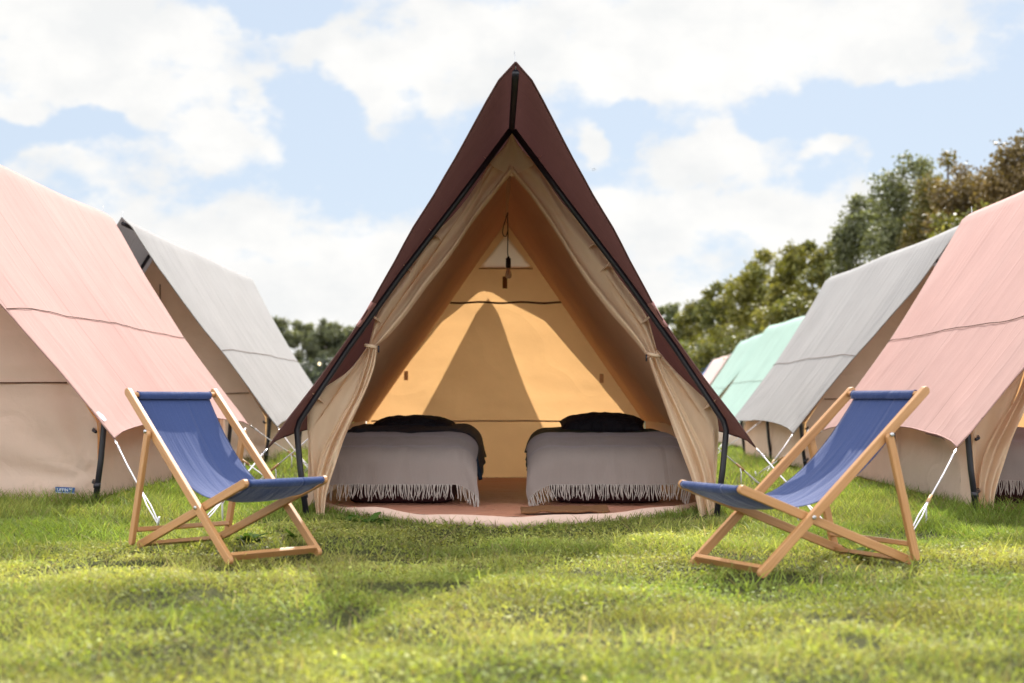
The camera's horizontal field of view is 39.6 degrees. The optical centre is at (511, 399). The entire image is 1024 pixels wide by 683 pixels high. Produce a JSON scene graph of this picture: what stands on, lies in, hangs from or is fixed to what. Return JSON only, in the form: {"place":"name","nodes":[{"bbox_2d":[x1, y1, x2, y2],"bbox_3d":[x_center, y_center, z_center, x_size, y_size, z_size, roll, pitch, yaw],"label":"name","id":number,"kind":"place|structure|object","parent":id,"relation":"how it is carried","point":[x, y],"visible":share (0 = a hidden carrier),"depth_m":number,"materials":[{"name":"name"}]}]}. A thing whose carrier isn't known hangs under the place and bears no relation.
{"place":"outdoors","nodes":[
{"label":"outdoors","id":0,"kind":"place"},
{"bbox_2d":[0,422,1023,682],"bbox_3d":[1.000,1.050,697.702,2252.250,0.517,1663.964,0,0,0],"label":"ground","id":1,"kind":"structure","parent":0,"point":[860,642],"depth_m":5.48,"materials":[{"name":"green plant"}]},
{"bbox_2d":[0,165,307,525],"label":"tent","id":2,"kind":"object","parent":1,"relation":"on","point":[90,332],"visible":0.81,"depth_m":11.49,"materials":[{"name":"pink fabric"}]},
{"bbox_2d":[117,212,312,466],"bbox_3d":[-4.420,-0.581,20.053,4.743,3.109,7.898,0,0,0],"label":"tent","id":3,"kind":"object","parent":1,"relation":"on","point":[223,320],"visible":0.51,"depth_m":17.98,"materials":[{"name":"grey fabric"}]},
{"bbox_2d":[125,388,327,564],"bbox_3d":[-1.621,0.402,8.064,0.681,0.942,1.192,0,0,-45],"label":"deckchair","id":4,"kind":"object","parent":1,"relation":"on","point":[184,432],"visible":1,"depth_m":8.17,"materials":[{"name":"blue fabric"}]},
{"bbox_2d":[234,532,269,542],"bbox_3d":[-1.584,0.830,8.642,0.218,0.060,0.196,0,0,-36],"label":"weed","id":5,"kind":"object","parent":1,"relation":"on","point":[247,536],"visible":0.81,"depth_m":8.62,"materials":[{"name":"green plant"}]},
{"bbox_2d":[271,315,305,362],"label":"tree","id":6,"kind":"object","parent":1,"relation":"on","point":[289,336],"visible":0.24,"depth_m":129.68,"materials":[{"name":"green plant"}]},
{"bbox_2d":[285,529,301,539],"bbox_3d":[-1.290,0.796,8.483,0.113,0.062,0.162,0,0,0],"label":"weed","id":7,"kind":"object","parent":1,"relation":"on","point":[291,534],"visible":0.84,"depth_m":8.44,"materials":[{"name":"green plant"}]},
{"bbox_2d":[286,319,321,361],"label":"tree","id":8,"kind":"object","parent":1,"relation":"on","point":[300,326],"visible":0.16,"depth_m":134.37,"materials":[{"name":"green plant"}]},
{"bbox_2d":[298,354,332,384],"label":"bush","id":9,"kind":"object","parent":1,"relation":"on","point":[314,370],"visible":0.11,"depth_m":119.35,"materials":[{"name":"green plant"}]},
{"bbox_2d":[302,317,347,362],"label":"tree","id":10,"kind":"object","parent":1,"relation":"on","point":[323,335],"visible":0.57,"depth_m":129.47,"materials":[{"name":"green plant"}]},
{"bbox_2d":[326,324,355,350],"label":"tree","id":11,"kind":"object","parent":1,"relation":"on","point":[350,329],"visible":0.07,"depth_m":131.16,"materials":[{"name":"green plant"}]},
{"bbox_2d":[337,516,356,521],"bbox_3d":[-1.116,0.816,9.662,0.147,0.045,0.176,0,0,0],"label":"weed","id":12,"kind":"object","parent":1,"relation":"on","point":[348,518],"visible":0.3,"depth_m":9.68,"materials":[{"name":"green plant"}]},
{"bbox_2d":[349,512,389,525],"bbox_3d":[-0.944,0.803,9.584,0.231,0.077,0.228,0,0,-37],"label":"weed","id":13,"kind":"object","parent":1,"relation":"on","point":[372,517],"visible":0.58,"depth_m":9.61,"materials":[{"name":"green plant"}]},
{"bbox_2d":[207,51,821,528],"bbox_3d":[-0.030,-0.581,12.463,4.840,3.108,7.617,0,0,-1],"label":"tent","id":14,"kind":"object","parent":1,"relation":"on","point":[455,325],"visible":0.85,"depth_m":11.41,"materials":[{"name":"beige fabric"}]},
{"bbox_2d":[350,484,458,502],"bbox_3d":[-0.875,0.605,11.980,0.870,0.420,2.040,0,0,0],"label":"bed","id":15,"kind":"object","parent":14,"relation":"on","point":[387,499],"visible":0.16,"depth_m":10.99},
{"bbox_2d":[347,423,486,479],"bbox_3d":[-0.800,0.422,12.051,1.159,0.432,1.602,0,0,0],"label":"duvet","id":16,"kind":"object","parent":15,"relation":"on","point":[472,432],"visible":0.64,"depth_m":11.92,"materials":[{"name":"black fabric"}]},
{"bbox_2d":[313,431,478,506],"bbox_3d":[-0.864,0.539,11.211,1.280,0.555,1.079,0,0,0],"label":"blanket","id":17,"kind":"object","parent":16,"relation":"on","point":[422,459],"visible":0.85,"depth_m":10.76,"materials":[{"name":"fabric"}]},
{"bbox_2d":[373,415,454,425],"bbox_3d":[-0.860,0.210,12.497,0.740,0.148,0.440,0,7,-3],"label":"pillow","id":18,"kind":"object","parent":16,"relation":"on","point":[414,419],"visible":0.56,"depth_m":12.36,"materials":[{"name":"black fabric"}]},
{"bbox_2d":[502,213,511,278],"bbox_3d":[-0.051,-1.548,14.300,0.096,0.665,0.068,0,0,0],"label":"pendant lamp","id":19,"kind":"object","parent":14,"relation":"hanging from","point":[508,274],"visible":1,"depth_m":14.29,"materials":[{"name":"black metal"}]},
{"bbox_2d":[520,504,609,513],"bbox_3d":[0.381,0.766,9.928,0.796,0.049,0.374,0,0,-22],"label":"doormat","id":20,"kind":"object","parent":14,"relation":"on","point":[601,509],"visible":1,"depth_m":9.85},
{"bbox_2d":[550,484,661,502],"bbox_3d":[0.760,0.605,11.980,0.900,0.420,2.040,0,0,0],"label":"bed","id":21,"kind":"object","parent":14,"relation":"on","point":[575,499],"visible":0.1,"depth_m":10.99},
{"bbox_2d":[524,427,660,469],"bbox_3d":[0.695,0.405,12.052,1.170,0.323,1.604,0,0,0],"label":"duvet","id":22,"kind":"object","parent":21,"relation":"on","point":[547,429],"visible":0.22,"depth_m":12.24,"materials":[{"name":"black fabric"}]},
{"bbox_2d":[559,412,644,431],"bbox_3d":[0.790,0.209,12.444,0.770,0.183,0.440,0,13,2],"label":"pillow","id":23,"kind":"object","parent":22,"relation":"on","point":[605,422],"visible":0.73,"depth_m":12.29,"materials":[{"name":"black fabric"}]},
{"bbox_2d":[526,431,691,505],"bbox_3d":[0.737,0.539,11.212,1.260,0.555,1.076,0,0,0],"label":"blanket","id":24,"kind":"object","parent":22,"relation":"on","point":[631,459],"visible":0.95,"depth_m":10.76,"materials":[{"name":"fabric"}]},
{"bbox_2d":[657,302,680,325],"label":"tree","id":25,"kind":"object","parent":1,"relation":"on","point":[670,311],"visible":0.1,"depth_m":87.42,"materials":[{"name":"green plant"}]},
{"bbox_2d":[679,340,699,356],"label":"bush","id":26,"kind":"object","parent":1,"relation":"on","point":[685,346],"visible":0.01,"depth_m":77.16,"materials":[{"name":"green plant"}]},
{"bbox_2d":[670,298,725,351],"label":"tree","id":27,"kind":"object","parent":1,"relation":"on","point":[691,329],"visible":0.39,"depth_m":81.50,"materials":[{"name":"green plant"}]},
{"bbox_2d":[703,354,731,384],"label":"tent","id":28,"kind":"object","parent":1,"relation":"on","point":[713,370],"visible":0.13,"depth_m":53.12,"materials":[{"name":"white fabric"}]},
{"bbox_2d":[681,318,762,372],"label":"bush","id":29,"kind":"object","parent":1,"relation":"on","point":[704,355],"visible":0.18,"depth_m":60.93,"materials":[{"name":"green plant"}]},
{"bbox_2d":[692,274,764,350],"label":"tree","id":30,"kind":"object","parent":1,"relation":"on","point":[714,310],"visible":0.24,"depth_m":73.53,"materials":[{"name":"green plant"}]},
{"bbox_2d":[711,333,762,397],"bbox_3d":[6.676,-0.271,39.299,5.069,3.109,7.298,0,0,4],"label":"tent","id":31,"kind":"object","parent":1,"relation":"on","point":[731,368],"visible":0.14,"depth_m":38.70,"materials":[{"name":"green fabric"}]},
{"bbox_2d":[719,247,800,344],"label":"tree","id":32,"kind":"object","parent":1,"relation":"on","point":[753,277],"visible":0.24,"depth_m":65.36,"materials":[{"name":"green plant"}]},
{"bbox_2d":[718,316,804,447],"bbox_3d":[6.407,-0.361,32.003,5.060,3.109,7.298,0,0,0],"label":"tent","id":33,"kind":"object","parent":1,"relation":"on","point":[770,347],"visible":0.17,"depth_m":32.44,"materials":[{"name":"green fabric"}]},
{"bbox_2d":[722,288,812,360],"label":"bush","id":34,"kind":"object","parent":1,"relation":"on","point":[792,307],"visible":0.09,"depth_m":51.52,"materials":[{"name":"green plant"}]},
{"bbox_2d":[760,238,823,333],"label":"tree","id":35,"kind":"object","parent":1,"relation":"on","point":[794,258],"visible":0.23,"depth_m":59.39,"materials":[{"name":"green plant"}]},
{"bbox_2d":[678,386,929,577],"bbox_3d":[1.512,0.400,7.421,1.192,0.942,0.681,0,0,-27],"label":"deckchair","id":36,"kind":"object","parent":1,"relation":"on","point":[870,423],"visible":1,"depth_m":7.46,"materials":[{"name":"blue fabric"}]},
{"bbox_2d":[795,241,860,307],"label":"tree","id":37,"kind":"object","parent":1,"relation":"on","point":[814,274],"visible":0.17,"depth_m":56.84,"materials":[{"name":"green plant"}]},
{"bbox_2d":[718,225,958,476],"bbox_3d":[5.141,-0.511,19.603,5.055,3.109,7.398,0,0,1],"label":"tent","id":38,"kind":"object","parent":1,"relation":"on","point":[843,334],"visible":0.4,"depth_m":18.55,"materials":[{"name":"grey fabric"}]},
{"bbox_2d":[842,545,875,559],"bbox_3d":[1.895,0.831,7.746,0.174,0.075,0.189,0,0,40],"label":"weed","id":39,"kind":"object","parent":1,"relation":"on","point":[863,549],"visible":0.45,"depth_m":7.76,"materials":[{"name":"green plant"}]},
{"bbox_2d":[823,192,895,279],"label":"tree","id":40,"kind":"object","parent":1,"relation":"on","point":[845,237],"visible":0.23,"depth_m":51.71,"materials":[{"name":"green plant"}]},
{"bbox_2d":[755,191,1023,529],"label":"tent","id":41,"kind":"object","parent":1,"relation":"on","point":[955,344],"visible":0.84,"depth_m":12.03,"materials":[{"name":"pink fabric"}]},
{"bbox_2d":[925,427,1023,496],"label":"blanket","id":42,"kind":"object","parent":41,"relation":"on","point":[1013,469],"visible":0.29,"depth_m":10.75,"materials":[{"name":"fabric"}]},
{"bbox_2d":[994,480,1023,502],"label":"bed","id":43,"kind":"object","parent":41,"relation":"on","point":[1014,496],"visible":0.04,"depth_m":10.98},
{"bbox_2d":[857,150,941,264],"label":"tree","id":44,"kind":"object","parent":1,"relation":"on","point":[894,195],"visible":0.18,"depth_m":47.87,"materials":[{"name":"green plant"}]},
{"bbox_2d":[895,148,973,249],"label":"tree","id":45,"kind":"object","parent":1,"relation":"on","point":[912,235],"visible":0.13,"depth_m":45.81,"materials":[{"name":"green plant"}]},
{"bbox_2d":[926,199,998,238],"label":"tree","id":46,"kind":"object","parent":1,"relation":"on","point":[942,224],"visible":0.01,"depth_m":40.12,"materials":[{"name":"green plant"}]},
{"bbox_2d":[920,160,1016,235],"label":"tree","id":47,"kind":"object","parent":1,"relation":"on","point":[959,193],"visible":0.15,"depth_m":42.87,"materials":[{"name":"green plant"}]},
{"bbox_2d":[963,128,1023,208],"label":"tree","id":48,"kind":"object","parent":1,"relation":"on","point":[1012,162],"visible":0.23,"depth_m":40.54,"materials":[{"name":"green plant"}]},
{"bbox_2d":[0,0,1023,380],"label":"sky","id":49,"kind":"structure","parent":0,"point":[295,147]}
]}

